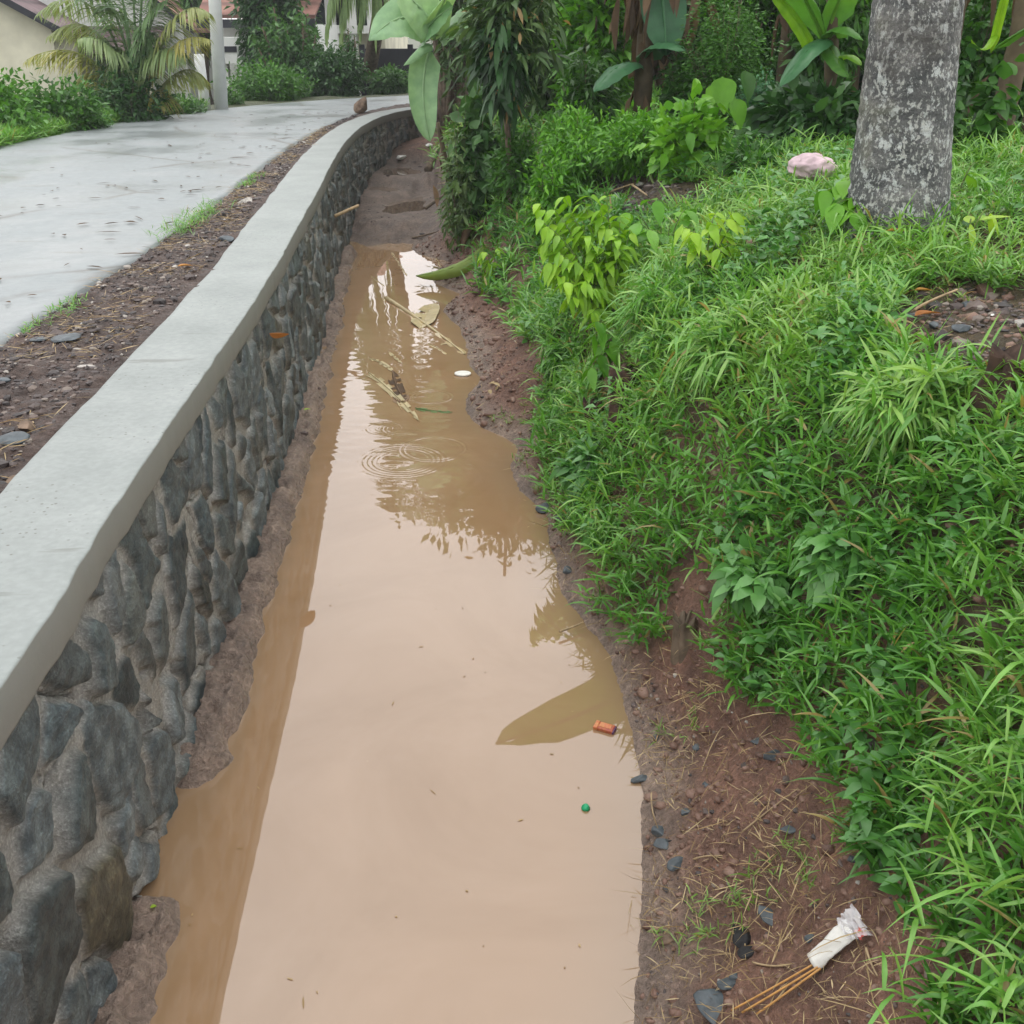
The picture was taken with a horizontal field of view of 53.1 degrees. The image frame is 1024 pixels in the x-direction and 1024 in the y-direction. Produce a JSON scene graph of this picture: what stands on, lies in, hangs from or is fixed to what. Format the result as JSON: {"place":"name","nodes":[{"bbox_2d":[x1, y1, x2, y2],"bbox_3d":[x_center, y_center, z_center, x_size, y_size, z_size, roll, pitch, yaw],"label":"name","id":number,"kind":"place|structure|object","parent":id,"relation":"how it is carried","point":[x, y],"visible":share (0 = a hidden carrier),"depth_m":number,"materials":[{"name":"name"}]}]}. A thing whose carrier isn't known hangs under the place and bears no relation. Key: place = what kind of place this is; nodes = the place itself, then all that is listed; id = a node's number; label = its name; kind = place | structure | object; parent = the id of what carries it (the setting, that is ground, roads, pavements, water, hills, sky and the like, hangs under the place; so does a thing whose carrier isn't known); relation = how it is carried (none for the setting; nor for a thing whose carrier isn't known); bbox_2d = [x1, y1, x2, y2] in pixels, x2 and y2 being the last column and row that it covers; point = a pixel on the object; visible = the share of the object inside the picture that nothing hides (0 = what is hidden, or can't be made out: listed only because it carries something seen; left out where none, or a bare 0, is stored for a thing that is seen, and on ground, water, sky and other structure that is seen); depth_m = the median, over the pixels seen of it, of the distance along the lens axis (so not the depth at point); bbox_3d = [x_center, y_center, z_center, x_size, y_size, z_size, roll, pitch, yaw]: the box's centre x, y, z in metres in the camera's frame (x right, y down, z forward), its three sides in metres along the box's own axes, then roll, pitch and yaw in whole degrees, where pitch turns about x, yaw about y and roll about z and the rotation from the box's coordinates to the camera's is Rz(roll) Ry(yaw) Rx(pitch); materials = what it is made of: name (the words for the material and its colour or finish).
{"place":"outdoors","nodes":[
{"label":"outdoors","id":0,"kind":"place"},
{"bbox_2d":[0,95,409,346],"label":"road","id":1,"kind":"structure","parent":0,"point":[36,254],"depth_m":9.55,"materials":[{"name":"concrete"}]},
{"bbox_2d":[0,110,348,301],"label":"road leaf litter","id":2,"kind":"object","parent":1,"relation":"on","point":[162,189],"visible":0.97,"depth_m":9.10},
{"bbox_2d":[139,241,642,1023],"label":"canal water","id":3,"kind":"structure","parent":0,"point":[405,667],"depth_m":3.70,"materials":[{"name":"liquid"}]},
{"bbox_2d":[368,372,418,420],"bbox_3d":[-0.856,-0.857,7.475,0.076,0.015,1.186,-11,27,-22],"label":"frond piece","id":4,"kind":"object","parent":3,"relation":"on","point":[405,405],"visible":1,"depth_m":7.46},
{"bbox_2d":[388,370,406,398],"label":"dead leaf","id":5,"kind":"object","parent":3,"relation":"on","point":[399,388],"visible":1,"depth_m":7.67,"materials":[{"name":"brown plant"}]},
{"bbox_2d":[383,296,465,354],"bbox_3d":[-0.793,-1.698,9.335,0.499,0.092,2.137,-11,27,-23],"label":"stick","id":6,"kind":"object","parent":3,"relation":"in","point":[412,314],"visible":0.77,"depth_m":9.28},
{"bbox_2d":[411,303,439,327],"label":"sunken leaf","id":7,"kind":"object","parent":3,"relation":"on","point":[429,316],"visible":0.98,"depth_m":9.57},
{"bbox_2d":[593,720,616,734],"bbox_3d":[0.353,0.821,3.893,0.082,0.028,0.043,12,27,23],"label":"can","id":8,"kind":"object","parent":3,"relation":"on","point":[604,727],"visible":1,"depth_m":3.88,"materials":[{"name":"orange metal"}]},
{"bbox_2d":[0,38,1023,1023],"bbox_3d":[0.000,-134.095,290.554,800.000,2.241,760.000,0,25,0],"label":"ground","id":9,"kind":"structure","parent":0,"point":[138,959],"depth_m":3.63,"materials":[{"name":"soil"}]},
{"bbox_2d":[0,431,29,445],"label":"verge stone","id":10,"kind":"object","parent":9,"relation":"on","point":[12,437],"visible":0.79,"depth_m":3.45,"materials":[{"name":"stone"}]},
{"bbox_2d":[0,67,62,140],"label":"roadside bush","id":11,"kind":"object","parent":9,"relation":"on","point":[13,105],"visible":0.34,"depth_m":13.64,"materials":[{"name":"green plant"}]},
{"bbox_2d":[0,0,93,100],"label":"tiled house","id":12,"kind":"structure","parent":9,"relation":"on","point":[23,36],"depth_m":22.86,"materials":[{"name":"paint"}]},
{"bbox_2d":[6,67,114,132],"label":"roadside bush","id":13,"kind":"object","parent":9,"relation":"on","point":[59,101],"visible":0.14,"depth_m":14.77,"materials":[{"name":"green plant"}]},
{"bbox_2d":[50,333,80,342],"bbox_3d":[-2.014,-0.783,4.615,0.113,0.024,0.117,0,25,0],"label":"verge stone","id":14,"kind":"object","parent":9,"relation":"on","point":[65,337],"visible":1,"depth_m":4.61,"materials":[{"name":"stone"}]},
{"bbox_2d":[23,0,217,118],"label":"young palm","id":15,"kind":"object","parent":9,"relation":"on","point":[158,55],"visible":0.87,"depth_m":16.40,"materials":[{"name":"green plant"}]},
{"bbox_2d":[39,0,213,99],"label":"tiled house","id":16,"kind":"structure","parent":9,"relation":"on","point":[176,34],"depth_m":27.66,"materials":[{"name":"paint"}]},
{"bbox_2d":[81,50,180,122],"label":"roadside bush","id":17,"kind":"object","parent":9,"relation":"on","point":[120,99],"visible":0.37,"depth_m":16.27,"materials":[{"name":"green plant"}]},
{"bbox_2d":[156,89,209,113],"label":"roadside bush","id":18,"kind":"object","parent":9,"relation":"on","point":[196,109],"visible":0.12,"depth_m":17.98,"materials":[{"name":"green plant"}]},
{"bbox_2d":[175,0,213,104],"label":"garden tree","id":19,"kind":"object","parent":9,"relation":"on","point":[190,4],"visible":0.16,"depth_m":29.85,"materials":[{"name":"green plant"}]},
{"bbox_2d":[194,0,227,109],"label":"utility pole","id":20,"kind":"object","parent":9,"relation":"on","point":[219,70],"visible":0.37,"depth_m":18.56,"materials":[{"name":"concrete"}]},
{"bbox_2d":[0,106,437,1023],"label":"retaining wall","id":21,"kind":"structure","parent":9,"relation":"on","point":[136,494],"depth_m":3.28,"materials":[{"name":"stone"}]},
{"bbox_2d":[213,85,245,104],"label":"roadside bush","id":22,"kind":"object","parent":9,"relation":"on","point":[233,99],"visible":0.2,"depth_m":19.92,"materials":[{"name":"green plant"}]},
{"bbox_2d":[210,55,320,100],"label":"hedge bush","id":23,"kind":"object","parent":9,"relation":"on","point":[271,83],"visible":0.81,"depth_m":21.43,"materials":[{"name":"green plant"}]},
{"bbox_2d":[224,0,309,71],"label":"garden tree","id":24,"kind":"object","parent":9,"relation":"on","point":[250,13],"visible":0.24,"depth_m":23.96,"materials":[{"name":"green plant"}]},
{"bbox_2d":[196,0,345,92],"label":"tiled house","id":25,"kind":"structure","parent":9,"relation":"on","point":[230,46],"depth_m":26.28,"materials":[{"name":"paint"}]},
{"bbox_2d":[247,4,326,96],"bbox_3d":[-5.147,-10.360,23.835,1.896,2.615,1.857,11,27,22],"label":"garden tree","id":26,"kind":"object","parent":9,"relation":"on","point":[288,39],"visible":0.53,"depth_m":23.29,"materials":[{"name":"green plant"}]},
{"bbox_2d":[293,38,375,96],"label":"roadside bush","id":27,"kind":"object","parent":9,"relation":"on","point":[339,75],"visible":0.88,"depth_m":23.08,"materials":[{"name":"green plant"}]},
{"bbox_2d":[343,26,363,95],"bbox_3d":[-3.737,-10.388,23.850,0.602,1.691,0.666,13,28,25],"label":"slim conifer","id":28,"kind":"object","parent":9,"relation":"on","point":[352,43],"visible":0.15,"depth_m":23.62,"materials":[{"name":"green plant"}]},
{"bbox_2d":[325,0,389,93],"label":"coconut palm","id":29,"kind":"object","parent":9,"relation":"on","point":[372,53],"visible":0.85,"depth_m":20.32,"materials":[{"name":"green plant"}]},
{"bbox_2d":[315,0,407,95],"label":"columned house","id":30,"kind":"structure","parent":9,"relation":"on","point":[395,43],"depth_m":32.30,"materials":[{"name":"paint"}]},
{"bbox_2d":[316,0,339,24],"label":"window","id":31,"kind":"structure","parent":30,"relation":"in","point":[322,9],"depth_m":32.31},
{"bbox_2d":[365,62,408,94],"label":"roadside bush","id":32,"kind":"object","parent":9,"relation":"on","point":[390,80],"visible":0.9,"depth_m":24.21,"materials":[{"name":"green plant"}]},
{"bbox_2d":[359,44,433,95],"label":"dark gate","id":33,"kind":"structure","parent":9,"relation":"on","point":[397,57],"depth_m":26.93,"materials":[{"name":"metal"}]},
{"bbox_2d":[383,168,420,174],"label":"puddle water","id":34,"kind":"structure","parent":9,"relation":"on","point":[398,171],"depth_m":16.63,"materials":[{"name":"brown liquid"}]},
{"bbox_2d":[382,197,425,213],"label":"puddle water","id":35,"kind":"structure","parent":9,"relation":"on","point":[411,204],"depth_m":14.39,"materials":[{"name":"brown liquid"}]},
{"bbox_2d":[368,0,477,239],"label":"banana plant","id":36,"kind":"object","parent":9,"relation":"on","point":[421,21],"visible":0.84,"depth_m":10.90,"materials":[{"name":"green plant"}]},
{"bbox_2d":[404,0,482,111],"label":"grove tree","id":37,"kind":"object","parent":9,"relation":"on","point":[444,54],"visible":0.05,"depth_m":17.21,"materials":[{"name":"green plant"}]},
{"bbox_2d":[433,10,467,127],"bbox_3d":[-1.076,-10.091,17.318,3.273,6.758,3.131,0,25,0],"label":"canopy tree","id":38,"kind":"object","parent":9,"relation":"on","point":[442,110],"visible":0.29,"depth_m":18.41,"materials":[{"name":"green plant"}]},
{"bbox_2d":[416,246,485,279],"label":"fallen banana leaf","id":39,"kind":"object","parent":9,"relation":"on","point":[451,271],"visible":0.87,"depth_m":10.59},
{"bbox_2d":[434,93,484,256],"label":"vine thicket","id":40,"kind":"object","parent":9,"relation":"on","point":[457,216],"visible":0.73,"depth_m":11.14,"materials":[{"name":"green plant"}]},
{"bbox_2d":[460,218,486,252],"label":"fallen banana leaf","id":41,"kind":"object","parent":9,"relation":"on","point":[465,235],"visible":0.81,"depth_m":10.95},
{"bbox_2d":[445,77,512,227],"bbox_3d":[-0.388,-3.988,11.368,0.811,1.858,1.297,0,25,0],"label":"vine thicket","id":42,"kind":"object","parent":9,"relation":"on","point":[478,140],"visible":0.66,"depth_m":11.04,"materials":[{"name":"green plant"}]},
{"bbox_2d":[477,249,504,296],"bbox_3d":[-0.208,-2.149,9.400,0.267,0.519,0.237,7,26,15],"label":"lime sapling","id":43,"kind":"object","parent":9,"relation":"on","point":[486,265],"visible":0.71,"depth_m":9.34,"materials":[{"name":"green plant"}]},
{"bbox_2d":[443,0,571,217],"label":"thin tree","id":44,"kind":"object","parent":9,"relation":"on","point":[510,39],"visible":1,"depth_m":9.55,"materials":[{"name":"green plant"}]},
{"bbox_2d":[0,77,1023,1023],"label":"grass","id":45,"kind":"structure","parent":9,"relation":"on","point":[986,1001],"depth_m":3.54,"materials":[{"name":"plant"}]},
{"bbox_2d":[787,153,837,181],"bbox_3d":[1.701,-1.958,5.816,0.225,0.157,0.336,-11,27,-23],"label":"rock","id":46,"kind":"object","parent":45,"relation":"on","point":[806,164],"visible":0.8,"depth_m":5.74,"materials":[{"name":"stone"}]},
{"bbox_2d":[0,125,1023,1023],"bbox_3d":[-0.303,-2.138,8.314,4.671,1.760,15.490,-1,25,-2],"label":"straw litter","id":47,"kind":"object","parent":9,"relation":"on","point":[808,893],"visible":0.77,"depth_m":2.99,"materials":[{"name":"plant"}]},
{"bbox_2d":[482,100,544,217],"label":"leafy bush","id":48,"kind":"object","parent":9,"relation":"on","point":[506,180],"visible":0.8,"depth_m":10.36,"materials":[{"name":"green plant"}]},
{"bbox_2d":[522,1,564,129],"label":"grove tree","id":49,"kind":"object","parent":9,"relation":"on","point":[544,91],"visible":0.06,"depth_m":13.17,"materials":[{"name":"green plant"}]},
{"bbox_2d":[516,136,585,247],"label":"leafy bush","id":50,"kind":"object","parent":9,"relation":"on","point":[548,193],"visible":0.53,"depth_m":8.79,"materials":[{"name":"green plant"}]},
{"bbox_2d":[528,329,587,396],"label":"weed clump","id":51,"kind":"object","parent":9,"relation":"on","point":[548,349],"visible":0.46,"depth_m":6.52,"materials":[{"name":"green plant"}]},
{"bbox_2d":[531,87,616,193],"bbox_3d":[0.613,-3.340,9.340,1.015,0.993,1.366,12,28,24],"label":"leafy bush","id":52,"kind":"object","parent":9,"relation":"on","point":[574,138],"visible":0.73,"depth_m":9.15,"materials":[{"name":"green plant"}]},
{"bbox_2d":[546,435,611,503],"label":"weed clump","id":53,"kind":"object","parent":9,"relation":"on","point":[565,468],"visible":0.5,"depth_m":5.16,"materials":[{"name":"plant"}]},
{"bbox_2d":[532,194,642,332],"bbox_3d":[0.450,-1.387,5.968,0.664,0.832,0.653,0,25,0],"label":"lime sapling","id":54,"kind":"object","parent":9,"relation":"on","point":[576,280],"visible":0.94,"depth_m":5.94,"materials":[{"name":"green plant"}]},
{"bbox_2d":[549,26,628,134],"bbox_3d":[0.821,-4.281,10.644,0.830,1.419,1.310,-11,27,-22],"label":"grove shrub","id":55,"kind":"object","parent":9,"relation":"on","point":[588,75],"visible":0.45,"depth_m":10.41,"materials":[{"name":"green plant"}]},
{"bbox_2d":[546,0,633,124],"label":"grove tree","id":56,"kind":"object","parent":9,"relation":"on","point":[593,16],"visible":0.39,"depth_m":11.52,"materials":[{"name":"green plant"}]},
{"bbox_2d":[579,321,623,391],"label":"dark leafy weed","id":57,"kind":"object","parent":9,"relation":"on","point":[602,350],"visible":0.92,"depth_m":5.45,"materials":[{"name":"green plant"}]},
{"bbox_2d":[606,361,640,446],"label":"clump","id":58,"kind":"object","parent":9,"relation":"on","point":[613,407],"visible":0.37,"depth_m":5.06,"materials":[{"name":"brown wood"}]},
{"bbox_2d":[584,99,683,183],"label":"leafy bush","id":59,"kind":"object","parent":9,"relation":"on","point":[624,141],"visible":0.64,"depth_m":8.65,"materials":[{"name":"green plant"}]},
{"bbox_2d":[599,258,708,359],"bbox_3d":[0.786,-1.001,5.338,0.694,0.613,0.684,0,25,0],"label":"weed clump","id":60,"kind":"object","parent":9,"relation":"on","point":[647,305],"visible":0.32,"depth_m":5.22,"materials":[{"name":"green plant"}]},
{"bbox_2d":[614,198,697,265],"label":"broadleaf seedling","id":61,"kind":"object","parent":9,"relation":"on","point":[658,210],"visible":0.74,"depth_m":6.07,"materials":[{"name":"green plant"}]},
{"bbox_2d":[593,0,720,118],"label":"banana plant","id":62,"kind":"object","parent":9,"relation":"on","point":[653,29],"visible":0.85,"depth_m":9.98,"materials":[{"name":"green plant"}]},
{"bbox_2d":[670,610,697,664],"bbox_3d":[0.679,0.479,3.910,0.142,0.196,0.152,0,25,0],"label":"rotten stump","id":63,"kind":"object","parent":9,"relation":"on","point":[682,635],"visible":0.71,"depth_m":3.89,"materials":[{"name":"wood"}]},
{"bbox_2d":[630,78,738,187],"bbox_3d":[1.360,-2.848,7.848,0.793,0.869,0.786,17,30,32],"label":"broadleaf plant","id":64,"kind":"object","parent":9,"relation":"on","point":[700,122],"visible":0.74,"depth_m":7.72,"materials":[{"name":"green plant"}]},
{"bbox_2d":[653,38,720,121],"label":"grove shrub","id":65,"kind":"object","parent":9,"relation":"on","point":[673,86],"visible":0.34,"depth_m":9.96,"materials":[{"name":"green plant"}]},
{"bbox_2d":[653,0,723,91],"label":"grove tree","id":66,"kind":"object","parent":9,"relation":"on","point":[658,66],"visible":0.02,"depth_m":13.66,"materials":[{"name":"green plant"}]},
{"bbox_2d":[693,988,722,1023],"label":"slate stone","id":67,"kind":"object","parent":9,"relation":"on","point":[715,1000],"visible":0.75,"depth_m":2.62,"materials":[{"name":"stone"}]},
{"bbox_2d":[674,211,752,280],"bbox_3d":[1.020,-1.318,5.199,0.435,0.375,0.273,-11,27,-21],"label":"lime sapling","id":68,"kind":"object","parent":9,"relation":"on","point":[697,244],"visible":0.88,"depth_m":5.17,"materials":[{"name":"green plant"}]},
{"bbox_2d":[415,202,1023,1023],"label":"soil clods","id":69,"kind":"object","parent":9,"relation":"on","point":[703,588],"visible":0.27,"depth_m":3.48,"materials":[{"name":"soil"}]},
{"bbox_2d":[656,291,784,407],"bbox_3d":[0.937,-0.650,4.438,0.665,0.571,0.731,0,25,0],"label":"weed clump","id":70,"kind":"object","parent":9,"relation":"on","point":[697,342],"visible":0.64,"depth_m":4.34,"materials":[{"name":"green plant"}]},
{"bbox_2d":[672,0,787,125],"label":"feathery shrub","id":71,"kind":"object","parent":9,"relation":"on","point":[727,62],"visible":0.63,"depth_m":9.35,"materials":[{"name":"green plant"}]},
{"bbox_2d":[703,70,769,140],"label":"taro plant","id":72,"kind":"object","parent":9,"relation":"on","point":[722,90],"visible":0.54,"depth_m":8.28,"materials":[{"name":"green plant"}]},
{"bbox_2d":[688,0,790,88],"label":"grove tree","id":73,"kind":"object","parent":9,"relation":"on","point":[769,6],"visible":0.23,"depth_m":11.87,"materials":[{"name":"green plant"}]},
{"bbox_2d":[733,926,750,947],"bbox_3d":[0.625,1.157,2.781,0.057,0.032,0.072,0,25,0],"label":"charred clod","id":74,"kind":"object","parent":9,"relation":"on","point":[745,938],"visible":0.93,"depth_m":2.77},
{"bbox_2d":[472,116,1023,1017],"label":"weeds","id":75,"kind":"object","parent":9,"relation":"on","point":[860,746],"visible":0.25,"depth_m":3.46,"materials":[{"name":"plant"}]},
{"bbox_2d":[707,533,804,620],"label":"weed clump","id":76,"kind":"object","parent":9,"relation":"on","point":[756,596],"visible":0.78,"depth_m":3.49,"materials":[{"name":"plant"}]},
{"bbox_2d":[735,65,781,112],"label":"leaf bush","id":77,"kind":"object","parent":9,"relation":"on","point":[759,88],"visible":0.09,"depth_m":8.90,"materials":[{"name":"green plant"}]},
{"bbox_2d":[758,905,772,925],"bbox_3d":[0.689,1.090,2.763,0.070,0.018,0.049,21,32,37],"label":"slate stone","id":78,"kind":"object","parent":9,"relation":"on","point":[766,917],"visible":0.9,"depth_m":2.76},
{"bbox_2d":[698,131,840,182],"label":"leafy bush","id":79,"kind":"object","parent":9,"relation":"on","point":[732,157],"visible":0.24,"depth_m":7.03,"materials":[{"name":"green plant"}]},
{"bbox_2d":[731,964,812,1010],"bbox_3d":[0.636,1.162,2.502,0.187,0.176,0.005,1,25,3],"label":"bamboo stick","id":80,"kind":"object","parent":9,"relation":"on","point":[776,985],"visible":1,"depth_m":2.50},
{"bbox_2d":[741,966,817,1013],"bbox_3d":[0.647,1.157,2.478,0.170,0.162,0.007,0,25,0],"label":"bamboo stick","id":81,"kind":"object","parent":9,"relation":"on","point":[782,988],"visible":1,"depth_m":2.48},
{"bbox_2d":[807,904,871,969],"bbox_3d":[0.777,1.018,2.445,0.125,0.142,0.092,0,25,0],"label":"plastic wrapper","id":82,"kind":"object","parent":81,"relation":"on","point":[849,920],"visible":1,"depth_m":2.44,"materials":[{"name":"white"}]},
{"bbox_2d":[756,967,820,1014],"bbox_3d":[0.662,1.149,2.453,0.148,0.138,0.006,-3,25,-7],"label":"bamboo stick","id":83,"kind":"object","parent":9,"relation":"on","point":[793,988],"visible":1,"depth_m":2.45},
{"bbox_2d":[744,72,860,144],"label":"dark bush","id":84,"kind":"object","parent":9,"relation":"on","point":[811,102],"visible":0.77,"depth_m":7.71,"materials":[{"name":"green plant"}]},
{"bbox_2d":[772,0,862,87],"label":"banana plant","id":85,"kind":"object","parent":9,"relation":"on","point":[798,16],"visible":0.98,"depth_m":7.67,"materials":[{"name":"green plant"}]},
{"bbox_2d":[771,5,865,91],"bbox_3d":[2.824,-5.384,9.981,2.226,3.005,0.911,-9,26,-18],"label":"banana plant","id":86,"kind":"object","parent":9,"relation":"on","point":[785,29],"visible":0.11,"depth_m":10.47,"materials":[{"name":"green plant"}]},
{"bbox_2d":[775,0,872,90],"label":"grove shrub","id":87,"kind":"object","parent":9,"relation":"on","point":[858,24],"visible":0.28,"depth_m":9.75,"materials":[{"name":"green plant"}]},
{"bbox_2d":[787,516,889,608],"bbox_3d":[1.061,0.159,3.252,0.379,0.322,0.359,16,29,30],"label":"weed clump","id":88,"kind":"object","parent":9,"relation":"on","point":[808,541],"visible":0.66,"depth_m":3.17,"materials":[{"name":"plant"}]},
{"bbox_2d":[814,177,866,235],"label":"leafy weed","id":89,"kind":"object","parent":9,"relation":"on","point":[827,205],"visible":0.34,"depth_m":4.74,"materials":[{"name":"green plant"}]},
{"bbox_2d":[840,0,964,249],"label":"coconut palm","id":90,"kind":"object","parent":9,"relation":"on","point":[902,153],"visible":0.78,"depth_m":4.46,"materials":[{"name":"grey plant"}]},
{"bbox_2d":[822,334,987,493],"bbox_3d":[1.319,-0.336,3.293,0.681,0.499,0.586,-11,27,-23],"label":"weed clump","id":91,"kind":"object","parent":9,"relation":"on","point":[907,393],"visible":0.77,"depth_m":3.16,"materials":[{"name":"green plant"}]},
{"bbox_2d":[953,43,981,143],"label":"climbing vine","id":92,"kind":"object","parent":9,"relation":"on","point":[966,68],"visible":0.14,"depth_m":6.08,"materials":[{"name":"green plant"}]},
{"bbox_2d":[958,162,993,194],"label":"broadleaf seedling","id":93,"kind":"object","parent":9,"relation":"on","point":[970,181],"visible":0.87,"depth_m":5.00,"materials":[{"name":"green plant"}]},
{"bbox_2d":[956,0,1012,130],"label":"grove shrub","id":94,"kind":"object","parent":9,"relation":"on","point":[976,28],"visible":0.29,"depth_m":7.43,"materials":[{"name":"green plant"}]},
{"bbox_2d":[963,209,1010,253],"bbox_3d":[2.010,-1.172,4.405,0.153,0.258,0.191,0,25,0],"label":"yellow sprout","id":95,"kind":"object","parent":9,"relation":"on","point":[992,220],"visible":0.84,"depth_m":4.37,"materials":[{"name":"green plant"}]},
{"bbox_2d":[952,138,1022,169],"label":"leafy bush","id":96,"kind":"object","parent":9,"relation":"on","point":[961,148],"visible":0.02,"depth_m":5.86,"materials":[{"name":"green plant"}]},
{"bbox_2d":[958,342,1023,431],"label":"rock","id":97,"kind":"object","parent":9,"relation":"on","point":[997,355],"visible":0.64,"depth_m":3.06,"materials":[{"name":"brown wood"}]},
{"bbox_2d":[960,0,1023,137],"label":"banana plant","id":98,"kind":"object","parent":9,"relation":"on","point":[1014,48],"visible":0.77,"depth_m":6.23,"materials":[{"name":"green plant"}]},
{"bbox_2d":[961,42,1023,147],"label":"shrub","id":99,"kind":"object","parent":9,"relation":"on","point":[985,117],"visible":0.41,"depth_m":6.07,"materials":[{"name":"green plant"}]},
{"bbox_2d":[985,13,1023,128],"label":"grove shrub","id":100,"kind":"object","parent":9,"relation":"on","point":[1019,118],"visible":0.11,"depth_m":7.21,"materials":[{"name":"green plant"}]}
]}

